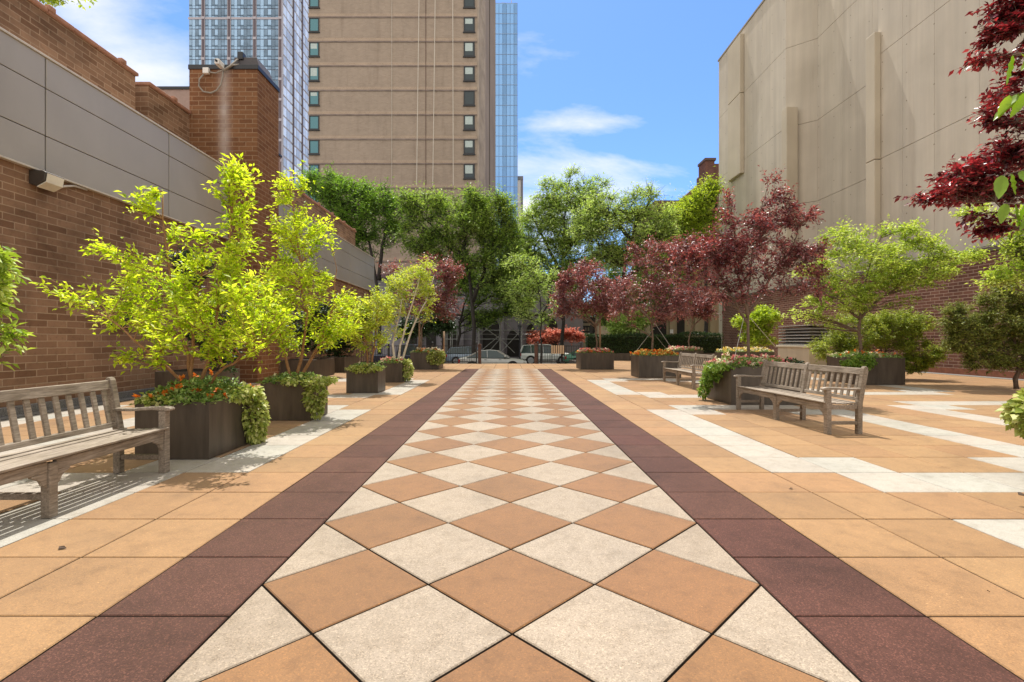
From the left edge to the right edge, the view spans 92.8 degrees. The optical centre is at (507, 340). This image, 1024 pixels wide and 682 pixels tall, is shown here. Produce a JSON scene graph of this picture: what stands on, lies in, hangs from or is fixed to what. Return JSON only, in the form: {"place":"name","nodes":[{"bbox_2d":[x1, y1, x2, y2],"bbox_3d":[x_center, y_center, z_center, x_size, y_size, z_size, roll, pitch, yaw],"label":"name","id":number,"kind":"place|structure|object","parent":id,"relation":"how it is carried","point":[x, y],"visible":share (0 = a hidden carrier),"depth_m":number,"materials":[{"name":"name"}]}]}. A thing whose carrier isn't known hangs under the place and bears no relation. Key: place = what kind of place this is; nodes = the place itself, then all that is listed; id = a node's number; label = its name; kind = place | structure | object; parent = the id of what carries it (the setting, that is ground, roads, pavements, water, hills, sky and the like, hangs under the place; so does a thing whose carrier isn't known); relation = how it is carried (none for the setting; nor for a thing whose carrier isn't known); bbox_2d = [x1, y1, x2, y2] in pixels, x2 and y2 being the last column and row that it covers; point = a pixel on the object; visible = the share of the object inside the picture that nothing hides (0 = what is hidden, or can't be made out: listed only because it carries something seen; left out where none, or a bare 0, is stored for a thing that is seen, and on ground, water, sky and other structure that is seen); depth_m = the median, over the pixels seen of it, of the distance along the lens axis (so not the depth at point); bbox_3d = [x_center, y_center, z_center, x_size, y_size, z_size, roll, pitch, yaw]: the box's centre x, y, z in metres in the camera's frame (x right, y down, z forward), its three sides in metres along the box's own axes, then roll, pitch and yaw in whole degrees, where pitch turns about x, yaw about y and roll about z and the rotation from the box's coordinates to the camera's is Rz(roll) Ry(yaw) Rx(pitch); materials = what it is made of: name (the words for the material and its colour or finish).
{"place":"outdoors","nodes":[
{"label":"outdoors","id":0,"kind":"place"},
{"bbox_2d":[188,0,308,193],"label":"glass tower","id":1,"kind":"structure","parent":0,"point":[272,36],"depth_m":140.12,"materials":[{"name":"blue glass"}]},
{"bbox_2d":[205,19,226,28],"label":"window","id":2,"kind":"structure","parent":1,"relation":"in","point":[209,23],"depth_m":140.10,"materials":[{"name":"blue glass"}]},
{"bbox_2d":[205,29,226,38],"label":"window","id":3,"kind":"structure","parent":1,"relation":"in","point":[214,33],"depth_m":140.10,"materials":[{"name":"blue glass"}]},
{"bbox_2d":[205,40,226,49],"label":"window","id":4,"kind":"structure","parent":1,"relation":"in","point":[209,44],"depth_m":140.10,"materials":[{"name":"blue glass"}]},
{"bbox_2d":[205,50,226,59],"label":"window","id":5,"kind":"structure","parent":1,"relation":"in","point":[209,54],"depth_m":140.10,"materials":[{"name":"blue glass"}]},
{"bbox_2d":[231,19,252,28],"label":"window","id":6,"kind":"structure","parent":1,"relation":"in","point":[240,23],"depth_m":140.10,"materials":[{"name":"blue glass"}]},
{"bbox_2d":[231,29,252,38],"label":"window","id":7,"kind":"structure","parent":1,"relation":"in","point":[243,33],"depth_m":140.10,"materials":[{"name":"blue glass"}]},
{"bbox_2d":[231,40,252,49],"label":"window","id":8,"kind":"structure","parent":1,"relation":"in","point":[235,44],"depth_m":140.10,"materials":[{"name":"blue glass"}]},
{"bbox_2d":[257,19,277,28],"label":"window","id":9,"kind":"structure","parent":1,"relation":"in","point":[261,23],"depth_m":140.10,"materials":[{"name":"blue glass"}]},
{"bbox_2d":[257,29,277,38],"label":"window","id":10,"kind":"structure","parent":1,"relation":"in","point":[261,33],"depth_m":140.10,"materials":[{"name":"blue glass"}]},
{"bbox_2d":[38,0,761,301],"label":"sky","id":11,"kind":"structure","parent":0,"point":[627,88],"materials":[{"name":"blue"}]},
{"bbox_2d":[405,221,532,346],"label":"locust tree","id":12,"kind":"object","parent":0,"point":[484,321],"visible":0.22,"depth_m":43.74,"materials":[{"name":"green plant"}]},
{"bbox_2d":[373,274,582,358],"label":"stone church","id":13,"kind":"structure","parent":0,"point":[488,337],"depth_m":53.00,"materials":[{"name":"stone"}]},
{"bbox_2d":[483,319,499,350],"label":"window","id":14,"kind":"structure","parent":13,"relation":"in","point":[488,337],"depth_m":52.95,"materials":[{"name":"black glass"}]},
{"bbox_2d":[507,329,518,356],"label":"window","id":15,"kind":"structure","parent":13,"relation":"in","point":[514,344],"depth_m":52.95,"materials":[{"name":"black glass"}]},
{"bbox_2d":[496,0,517,265],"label":"glass skyscraper","id":16,"kind":"structure","parent":0,"point":[507,94],"depth_m":150.00,"materials":[{"name":"glass"}]},
{"bbox_2d":[496,44,517,54],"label":"window","id":17,"kind":"structure","parent":16,"relation":"in","point":[500,48],"depth_m":150.01,"materials":[{"name":"glass"}]},
{"bbox_2d":[496,105,517,115],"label":"window","id":18,"kind":"structure","parent":16,"relation":"in","point":[500,109],"depth_m":150.01,"materials":[{"name":"glass"}]},
{"bbox_2d":[496,156,517,166],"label":"window","id":19,"kind":"structure","parent":16,"relation":"in","point":[500,160],"depth_m":150.01,"materials":[{"name":"glass"}]},
{"bbox_2d":[0,360,1023,681],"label":"plaza paving","id":20,"kind":"structure","parent":0,"point":[512,522],"depth_m":3.08,"materials":[{"name":"orange tile"}]},
{"bbox_2d":[0,246,36,370],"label":"shrub","id":21,"kind":"object","parent":20,"relation":"on","point":[7,338],"visible":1,"depth_m":4.42,"materials":[{"name":"green plant"}]},
{"bbox_2d":[0,377,174,518],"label":"park bench","id":22,"kind":"object","parent":20,"relation":"on","point":[64,456],"visible":1,"depth_m":4.02,"materials":[{"name":"brown wood"}]},
{"bbox_2d":[135,397,254,458],"bbox_3d":[-3.615,0.971,5.748,0.801,0.612,1.004,0,0,0],"label":"planter box","id":23,"kind":"object","parent":20,"relation":"on","point":[200,430],"visible":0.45,"depth_m":5.25,"materials":[{"name":"brown metal"}]},
{"bbox_2d":[29,153,305,396],"bbox_3d":[-3.691,-0.743,5.569,2.581,2.955,1.729,0,0,0],"label":"multistem tree","id":24,"kind":"object","parent":23,"relation":"in","point":[181,301],"visible":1,"depth_m":5.55,"materials":[{"name":"green plant"}]},
{"bbox_2d":[129,369,253,405],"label":"bedding flowers","id":25,"kind":"object","parent":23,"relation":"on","point":[205,393],"visible":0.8,"depth_m":5.44,"materials":[{"name":"green plant"}]},
{"bbox_2d":[135,381,270,444],"bbox_3d":[-3.491,0.926,5.715,0.662,0.860,1.433,0,0,39],"label":"trailing ivy","id":26,"kind":"object","parent":23,"relation":"in","point":[254,398],"visible":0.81,"depth_m":5.93,"materials":[{"name":"green plant"}]},
{"bbox_2d":[155,369,239,389],"bbox_3d":[-7.145,0.981,11.300,1.210,0.592,1.200,0,0,0],"label":"planter box","id":27,"kind":"object","parent":20,"relation":"on","point":[162,378],"visible":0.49,"depth_m":10.70,"materials":[{"name":"brown metal"}]},
{"bbox_2d":[163,243,245,374],"bbox_3d":[-6.959,-0.710,11.301,1.889,3.066,1.399,0,0,0],"label":"shrub","id":28,"kind":"object","parent":27,"relation":"in","point":[188,335],"visible":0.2,"depth_m":11.10,"materials":[{"name":"green plant"}]},
{"bbox_2d":[260,380,327,419],"bbox_3d":[-3.554,0.971,8.160,0.812,0.612,0.720,0,0,0],"label":"planter box","id":29,"kind":"object","parent":20,"relation":"on","point":[285,402],"visible":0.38,"depth_m":7.80,"materials":[{"name":"brown metal"}]},
{"bbox_2d":[255,371,322,384],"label":"bedding flowers","id":30,"kind":"object","parent":29,"relation":"in","point":[281,377],"visible":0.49,"depth_m":7.99,"materials":[{"name":"orange plant"}]},
{"bbox_2d":[223,160,373,375],"bbox_3d":[-3.503,-1.190,8.108,2.434,3.850,1.360,0,0,0],"label":"multistem tree","id":31,"kind":"object","parent":29,"relation":"in","point":[330,335],"visible":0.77,"depth_m":8.01,"materials":[{"name":"green plant"}]},
{"bbox_2d":[276,374,338,420],"bbox_3d":[-3.307,0.910,7.998,0.939,0.741,0.808,0,0,0],"label":"trailing ivy","id":32,"kind":"object","parent":29,"relation":"in","point":[313,406],"visible":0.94,"depth_m":7.73,"materials":[{"name":"green plant"}]},
{"bbox_2d":[280,358,334,376],"bbox_3d":[-7.120,0.971,17.450,1.160,0.612,1.900,0,0,0],"label":"planter box","id":33,"kind":"object","parent":20,"relation":"on","point":[324,366],"visible":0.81,"depth_m":16.75,"materials":[{"name":"brown metal"}]},
{"bbox_2d":[286,293,346,359],"bbox_3d":[-6.792,-0.483,17.424,2.536,2.458,1.650,0,0,0],"label":"shrub","id":34,"kind":"object","parent":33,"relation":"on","point":[325,307],"visible":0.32,"depth_m":17.29,"materials":[{"name":"green plant"}]},
{"bbox_2d":[317,356,358,371],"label":"planter box","id":35,"kind":"object","parent":20,"relation":"on","point":[341,363],"visible":0.43,"depth_m":19.50,"materials":[{"name":"brown wood"}]},
{"bbox_2d":[319,298,374,356],"bbox_3d":[-6.731,-0.433,20.451,2.366,2.838,1.995,0,0,0],"label":"shrub","id":36,"kind":"object","parent":35,"relation":"in","point":[335,352],"visible":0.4,"depth_m":20.12,"materials":[{"name":"green plant"}]},
{"bbox_2d":[346,367,384,392],"bbox_3d":[-3.545,0.981,12.230,0.770,0.592,0.740,0,0,0],"label":"planter box","id":37,"kind":"object","parent":20,"relation":"on","point":[371,382],"visible":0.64,"depth_m":11.86,"materials":[{"name":"brown wood"}]},
{"bbox_2d":[327,283,397,367],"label":"multistem tree","id":38,"kind":"object","parent":37,"relation":"in","point":[383,301],"visible":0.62,"depth_m":12.08,"materials":[{"name":"green plant"}]},
{"bbox_2d":[345,363,383,373],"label":"trailing ivy","id":39,"kind":"object","parent":37,"relation":"in","point":[369,369],"visible":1,"depth_m":11.79,"materials":[{"name":"green plant"}]},
{"bbox_2d":[377,362,404,381],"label":"planter box","id":40,"kind":"object","parent":20,"relation":"on","point":[394,372],"visible":0.49,"depth_m":14.90,"materials":[{"name":"brown wood"}]},
{"bbox_2d":[392,358,413,381],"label":"trailing ivy","id":41,"kind":"object","parent":40,"relation":"in","point":[407,363],"visible":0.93,"depth_m":15.10,"materials":[{"name":"green plant"}]},
{"bbox_2d":[372,254,440,361],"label":"birch tree","id":42,"kind":"object","parent":40,"relation":"in","point":[426,290],"visible":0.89,"depth_m":15.18,"materials":[{"name":"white plant"}]},
{"bbox_2d":[410,352,442,368],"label":"planter box","id":43,"kind":"object","parent":20,"relation":"on","point":[418,360],"visible":0.62,"depth_m":21.50,"materials":[{"name":"brown wood"}]},
{"bbox_2d":[378,250,467,347],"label":"plum tree","id":44,"kind":"object","parent":43,"relation":"in","point":[446,267],"visible":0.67,"depth_m":22.07,"materials":[{"name":"brown plant"}]},
{"bbox_2d":[426,350,445,365],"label":"trailing ivy","id":45,"kind":"object","parent":43,"relation":"in","point":[441,355],"visible":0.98,"depth_m":21.40,"materials":[{"name":"green plant"}]},
{"bbox_2d":[576,352,613,368],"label":"planter box","id":46,"kind":"object","parent":20,"relation":"on","point":[588,360],"visible":0.81,"depth_m":21.50,"materials":[{"name":"brown wood"}]},
{"bbox_2d":[546,256,622,349],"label":"plum tree","id":47,"kind":"object","parent":46,"relation":"in","point":[566,281],"visible":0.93,"depth_m":21.95,"materials":[{"name":"brown plant"}]},
{"bbox_2d":[631,355,680,377],"bbox_3d":[5.225,0.896,17.250,1.450,0.762,1.100,0,0,0],"label":"planter box","id":48,"kind":"object","parent":20,"relation":"on","point":[646,366],"visible":0.69,"depth_m":16.70,"materials":[{"name":"brown metal"}]},
{"bbox_2d":[602,230,706,351],"bbox_3d":[5.247,-1.531,17.332,3.677,4.909,2.205,0,0,0],"label":"plum tree","id":49,"kind":"object","parent":48,"relation":"in","point":[664,310],"visible":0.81,"depth_m":17.19,"materials":[{"name":"brown plant"}]},
{"bbox_2d":[630,348,678,356],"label":"bedding flowers","id":50,"kind":"object","parent":48,"relation":"in","point":[645,352],"visible":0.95,"depth_m":16.89,"materials":[{"name":"orange plant"}]},
{"bbox_2d":[614,353,714,359],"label":"hedge box","id":51,"kind":"object","parent":20,"relation":"on","point":[622,356],"depth_m":31.20,"materials":[{"name":"brown plant"}]},
{"bbox_2d":[584,330,723,353],"bbox_3d":[9.439,0.116,31.688,9.019,1.617,1.310,0,0,0],"label":"clipped hedge","id":52,"kind":"object","parent":51,"relation":"in","point":[620,343],"visible":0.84,"depth_m":31.32,"materials":[{"name":"green plant"}]},
{"bbox_2d":[661,352,714,389],"bbox_3d":[5.104,0.821,13.952,0.641,0.929,2.476,0,0,0],"label":"park bench","id":53,"kind":"object","parent":20,"relation":"on","point":[693,373],"visible":0.87,"depth_m":13.92,"materials":[{"name":"brown wood"}]},
{"bbox_2d":[672,350,703,363],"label":"planter box","id":54,"kind":"object","parent":20,"relation":"on","point":[692,351],"visible":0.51,"depth_m":26.00,"materials":[{"name":"brown metal"}]},
{"bbox_2d":[668,282,720,346],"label":"plum tree","id":55,"kind":"object","parent":54,"relation":"in","point":[705,311],"visible":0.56,"depth_m":26.43,"materials":[{"name":"brown plant"}]},
{"bbox_2d":[707,364,800,404],"bbox_3d":[5.135,0.898,10.270,1.390,0.758,1.180,0,0,0],"label":"planter box","id":56,"kind":"object","parent":20,"relation":"on","point":[723,390],"visible":0.32,"depth_m":9.68,"materials":[{"name":"brown metal"}]},
{"bbox_2d":[697,361,735,399],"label":"trailing ivy","id":57,"kind":"object","parent":56,"relation":"in","point":[711,371],"visible":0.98,"depth_m":10.27,"materials":[{"name":"green plant"}]},
{"bbox_2d":[660,165,836,365],"bbox_3d":[5.033,-1.498,10.312,3.731,4.435,1.928,0,0,0],"label":"plum tree","id":58,"kind":"object","parent":56,"relation":"in","point":[764,223],"visible":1,"depth_m":10.15,"materials":[{"name":"brown plant"}]},
{"bbox_2d":[706,351,792,368],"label":"bedding flowers","id":59,"kind":"object","parent":56,"relation":"in","point":[753,360],"visible":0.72,"depth_m":10.02,"materials":[{"name":"pink plant"}]},
{"bbox_2d":[729,304,785,349],"bbox_3d":[12.495,-0.591,24.453,2.674,2.723,1.772,0,0,0],"label":"shrub","id":60,"kind":"object","parent":20,"relation":"on","point":[761,317],"visible":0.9,"depth_m":24.22,"materials":[{"name":"green plant"}]},
{"bbox_2d":[733,359,868,433],"bbox_3d":[4.584,0.821,7.900,0.641,0.929,2.476,0,0,-2],"label":"park bench","id":61,"kind":"object","parent":20,"relation":"on","point":[825,405],"visible":1,"depth_m":7.54,"materials":[{"name":"brown wood"}]},
{"bbox_2d":[776,325,863,372],"bbox_3d":[12.825,0.334,20.100,2.250,1.898,2.300,0,0,0],"label":"louvred vent","id":62,"kind":"object","parent":20,"relation":"on","point":[796,341],"visible":0.47,"depth_m":19.55,"materials":[{"name":"concrete"}]},
{"bbox_2d":[827,356,904,384],"bbox_3d":[10.800,0.886,14.765,1.300,0.782,1.470,0,0,0],"label":"planter box","id":63,"kind":"object","parent":20,"relation":"on","point":[888,371],"visible":0.65,"depth_m":14.03,"materials":[{"name":"brown wood"}]},
{"bbox_2d":[839,353,878,370],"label":"trailing ivy","id":64,"kind":"object","parent":63,"relation":"in","point":[848,362],"visible":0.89,"depth_m":13.93,"materials":[{"name":"green plant"}]},
{"bbox_2d":[826,349,905,358],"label":"bedding flowers","id":65,"kind":"object","parent":63,"relation":"in","point":[873,354],"visible":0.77,"depth_m":14.44,"materials":[{"name":"green plant"}]},
{"bbox_2d":[804,305,940,364],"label":"juniper","id":66,"kind":"object","parent":63,"relation":"in","point":[913,325],"visible":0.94,"depth_m":15.91,"materials":[{"name":"green plant"}]},
{"bbox_2d":[781,213,990,351],"bbox_3d":[11.389,-1.674,14.634,6.287,4.520,2.539,0,0,0],"label":"dogwood tree","id":67,"kind":"object","parent":63,"relation":"in","point":[885,276],"visible":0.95,"depth_m":14.47,"materials":[{"name":"green plant"}]},
{"bbox_2d":[894,337,950,374],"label":"juniper","id":68,"kind":"object","parent":20,"relation":"on","point":[930,359],"visible":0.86,"depth_m":15.43,"materials":[{"name":"green plant"}]},
{"bbox_2d":[930,280,1023,388],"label":"yew tree","id":69,"kind":"object","parent":20,"relation":"on","point":[978,331],"visible":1,"depth_m":12.38,"materials":[{"name":"green plant"}]},
{"bbox_2d":[949,202,1023,294],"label":"dogwood tree","id":70,"kind":"object","parent":20,"relation":"on","point":[996,278],"visible":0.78,"depth_m":10.99,"materials":[{"name":"green plant"}]},
{"bbox_2d":[993,52,1023,230],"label":"cherry tree","id":71,"kind":"object","parent":20,"relation":"on","point":[1015,101],"visible":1,"depth_m":1.62,"materials":[{"name":"green plant"}]},
{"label":"planter box","id":72,"kind":"object","parent":20,"relation":"on","visible":0},
{"bbox_2d":[893,0,1023,242],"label":"plum tree","id":73,"kind":"object","parent":72,"relation":"on","point":[979,173],"visible":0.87,"depth_m":4.66,"materials":[{"name":"brown plant"}]},
{"bbox_2d":[994,388,1023,438],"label":"trailing ivy","id":74,"kind":"object","parent":72,"relation":"in","point":[1013,415],"visible":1,"depth_m":4.49,"materials":[{"name":"green plant"}]},
{"bbox_2d":[632,158,718,279],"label":"brick house","id":75,"kind":"structure","parent":0,"point":[709,166],"depth_m":66.00,"materials":[{"name":"brick"}]},
{"bbox_2d":[718,0,1023,347],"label":"concrete building","id":76,"kind":"structure","parent":0,"point":[857,112],"depth_m":28.12,"materials":[{"name":"beige concrete"}]},
{"label":"ground","id":77,"kind":"structure","parent":0,"visible":0},
{"bbox_2d":[0,0,374,416],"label":"brick building","id":78,"kind":"structure","parent":77,"relation":"on","point":[81,109],"depth_m":10.58,"materials":[{"name":"brick"}]},
{"bbox_2d":[29,170,87,191],"bbox_3d":[-8.339,-2.891,9.211,0.318,0.312,1.141,0,0,0],"label":"wall lamp","id":79,"kind":"object","parent":78,"relation":"attached to","point":[43,179],"visible":1,"depth_m":8.72,"materials":[{"name":"brown metal"}]},
{"bbox_2d":[198,52,245,93],"bbox_3d":[-8.595,-8.094,14.576,1.286,1.384,0.554,0,0,-19],"label":"security camera","id":80,"kind":"object","parent":78,"relation":"attached to","point":[219,63],"visible":1,"depth_m":14.60,"materials":[{"name":"white plastic"}]},
{"bbox_2d":[308,0,495,273],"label":"apartment tower","id":81,"kind":"structure","parent":77,"relation":"on","point":[403,92],"depth_m":62.00,"materials":[{"name":"beige brick"}]},
{"bbox_2d":[385,180,530,353],"bbox_3d":[-3.663,-4.963,36.793,10.976,14.280,5.463,0,0,0],"label":"locust tree","id":82,"kind":"object","parent":77,"relation":"on","point":[476,216],"visible":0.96,"depth_m":36.31,"materials":[{"name":"green plant"}]},
{"bbox_2d":[496,246,561,363],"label":"street tree","id":83,"kind":"object","parent":77,"relation":"on","point":[528,301],"visible":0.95,"depth_m":32.85,"materials":[{"name":"green plant"}]},
{"bbox_2d":[722,241,1023,378],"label":"brick wall","id":84,"kind":"structure","parent":77,"relation":"on","point":[957,288],"depth_m":19.82,"materials":[{"name":"brown brick"}]},
{"label":"road","id":85,"kind":"structure","parent":0,"visible":0},
{"bbox_2d":[294,160,414,353],"bbox_3d":[-12.605,-6.330,39.879,10.327,16.742,5.824,0,0,0],"label":"locust tree","id":86,"kind":"object","parent":85,"relation":"on","point":[354,212],"visible":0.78,"depth_m":39.27,"materials":[{"name":"green plant"}]},
{"bbox_2d":[373,344,446,363],"bbox_3d":[-7.172,1.228,35.500,5.350,1.915,2.120,0,0,0],"label":"parked car","id":87,"kind":"object","parent":85,"relation":"on","point":[378,357],"visible":0.13,"depth_m":34.68,"materials":[{"name":"grey paint"}]},
{"bbox_2d":[446,346,477,363],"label":"parked car","id":88,"kind":"object","parent":85,"relation":"on","point":[453,353],"visible":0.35,"depth_m":42.16,"materials":[{"name":"blue paint"}]},
{"bbox_2d":[458,349,526,363],"bbox_3d":[-1.036,1.413,34.100,4.710,1.545,2.120,0,0,0],"label":"parked car","id":89,"kind":"object","parent":85,"relation":"on","point":[490,356],"visible":0.36,"depth_m":33.26,"materials":[{"name":"silver metal"}]},
{"bbox_2d":[521,344,568,363],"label":"parked car","id":90,"kind":"object","parent":85,"relation":"on","point":[527,353],"visible":0.45,"depth_m":42.12,"materials":[{"name":"white paint"}]},
{"bbox_2d":[512,162,620,360],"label":"locust tree","id":91,"kind":"object","parent":85,"relation":"on","point":[552,209],"visible":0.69,"depth_m":41.46,"materials":[{"name":"green plant"}]},
{"bbox_2d":[563,176,686,321],"bbox_3d":[8.630,-5.046,35.903,9.273,13.949,5.622,0,0,0],"label":"locust tree","id":92,"kind":"object","parent":85,"relation":"on","point":[617,222],"visible":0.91,"depth_m":35.37,"materials":[{"name":"green plant"}]},
{"bbox_2d":[605,305,655,334],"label":"shrub","id":93,"kind":"object","parent":85,"relation":"on","point":[618,327],"visible":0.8,"depth_m":34.11,"materials":[{"name":"green plant"}]},
{"bbox_2d":[659,172,728,336],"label":"locust tree","id":94,"kind":"object","parent":85,"relation":"on","point":[695,204],"visible":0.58,"depth_m":40.31,"materials":[{"name":"green plant"}]},
{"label":"plaza base","id":95,"kind":"structure","parent":0,"visible":0},
{"bbox_2d":[356,342,476,363],"bbox_3d":[-5.406,0.675,27.150,7.428,1.220,0.100,0,0,0],"label":"iron fence","id":96,"kind":"object","parent":95,"relation":"on","point":[450,361],"visible":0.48,"depth_m":27.14,"materials":[{"name":"black metal"}]},
{"bbox_2d":[0,372,1023,420],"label":"gravel strip","id":97,"kind":"object","parent":95,"relation":"on","point":[52,410],"visible":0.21,"depth_m":10.33,"materials":[{"name":"grey gravel"}]},
{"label":"pavement","id":98,"kind":"structure","parent":0,"visible":0},
{"bbox_2d":[396,311,457,347],"bbox_3d":[-5.004,-0.604,29.960,3.961,2.759,2.335,0,0,0],"label":"shrub","id":99,"kind":"object","parent":98,"relation":"on","point":[439,326],"visible":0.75,"depth_m":29.68,"materials":[{"name":"green plant"}]},
{"bbox_2d":[445,314,543,353],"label":"scaffold","id":100,"kind":"object","parent":98,"relation":"on","point":[500,330],"visible":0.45,"depth_m":48.43,"materials":[{"name":"grey metal"}]},
{"bbox_2d":[526,327,586,345],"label":"maple shrub","id":101,"kind":"object","parent":98,"relation":"on","point":[548,335],"visible":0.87,"depth_m":47.57,"materials":[{"name":"red plant"}]},
{"bbox_2d":[550,252,697,333],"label":"tree","id":102,"kind":"object","parent":98,"relation":"on","point":[612,275],"visible":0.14,"depth_m":46.28,"materials":[{"name":"red plant"}]},
{"bbox_2d":[595,280,718,336],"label":"limestone building","id":103,"kind":"structure","parent":98,"relation":"on","point":[681,326],"depth_m":47.00,"materials":[{"name":"grey stone"}]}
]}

